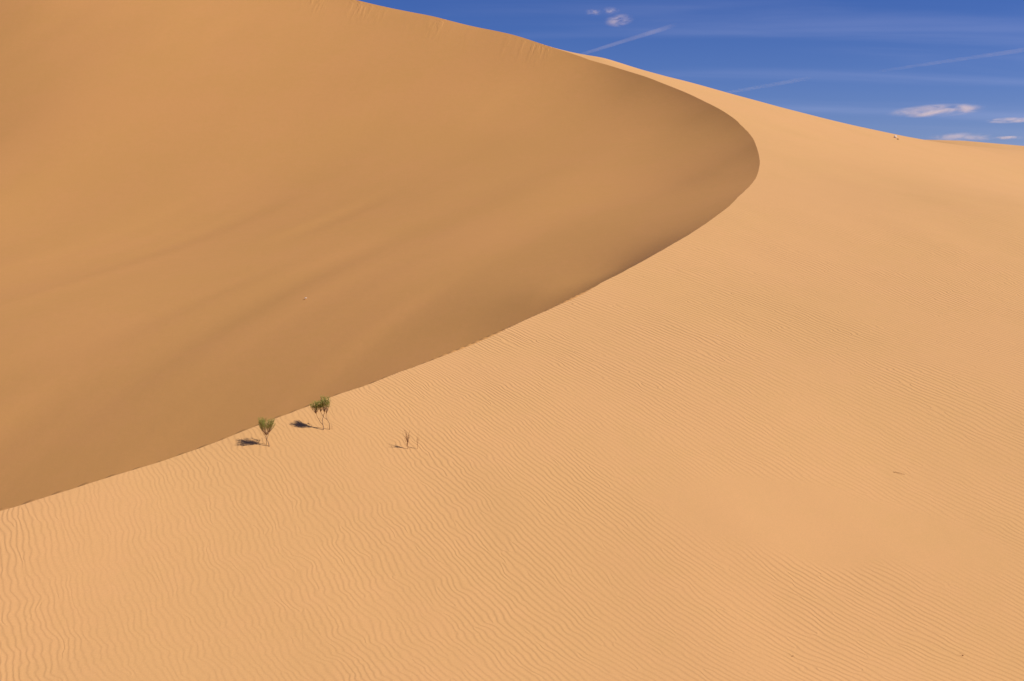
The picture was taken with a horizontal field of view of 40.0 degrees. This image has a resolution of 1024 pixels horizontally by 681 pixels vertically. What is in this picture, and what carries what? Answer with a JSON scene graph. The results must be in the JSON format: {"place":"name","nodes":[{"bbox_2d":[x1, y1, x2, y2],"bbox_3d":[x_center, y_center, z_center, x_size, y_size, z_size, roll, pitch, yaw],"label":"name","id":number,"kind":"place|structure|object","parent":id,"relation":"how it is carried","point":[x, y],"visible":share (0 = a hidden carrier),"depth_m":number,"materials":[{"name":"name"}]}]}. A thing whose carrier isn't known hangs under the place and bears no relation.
{"place":"outdoors","nodes":[
{"label":"outdoors","id":0,"kind":"place"},
{"bbox_2d":[0,0,759,510],"bbox_3d":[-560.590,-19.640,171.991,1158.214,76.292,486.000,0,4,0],"label":"dune slip face","id":1,"kind":"object","parent":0,"point":[222,220],"visible":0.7,"depth_m":117.39},
{"bbox_2d":[0,48,1023,680],"bbox_3d":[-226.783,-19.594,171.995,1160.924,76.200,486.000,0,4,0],"label":"dune windward slope","id":2,"kind":"structure","parent":0,"point":[690,456],"depth_m":41.16,"materials":[{"name":"beige sand"}]},
{"bbox_2d":[258,416,275,446],"bbox_3d":[-7.282,2.714,41.703,0.559,0.968,0.586,0,4,0],"label":"desert shrub","id":3,"kind":"object","parent":2,"relation":"on","point":[262,424],"visible":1,"depth_m":41.67,"materials":[{"name":"green plant"}]},
{"bbox_2d":[309,395,332,429],"bbox_3d":[-5.850,2.204,42.905,0.752,1.137,0.449,1,5,15],"label":"desert shrub","id":4,"kind":"object","parent":2,"relation":"on","point":[324,405],"visible":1,"depth_m":42.84,"materials":[{"name":"green plant"}]},
{"bbox_2d":[403,430,409,446],"bbox_3d":[-3.165,2.973,42.461,0.232,0.688,0.248,-2,5,-27],"label":"dry twig plant","id":5,"kind":"object","parent":2,"relation":"on","point":[407,437],"visible":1,"depth_m":42.45,"materials":[{"name":"beige plant"}]},
{"bbox_2d":[358,0,1023,145],"label":"sky","id":6,"kind":"structure","parent":0,"point":[919,69],"materials":[{"name":"blue"}]},
{"bbox_2d":[929,140,1023,150],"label":"dune","id":7,"kind":"structure","parent":0,"point":[995,145],"depth_m":218.48,"materials":[{"name":"beige sand"}]}
]}

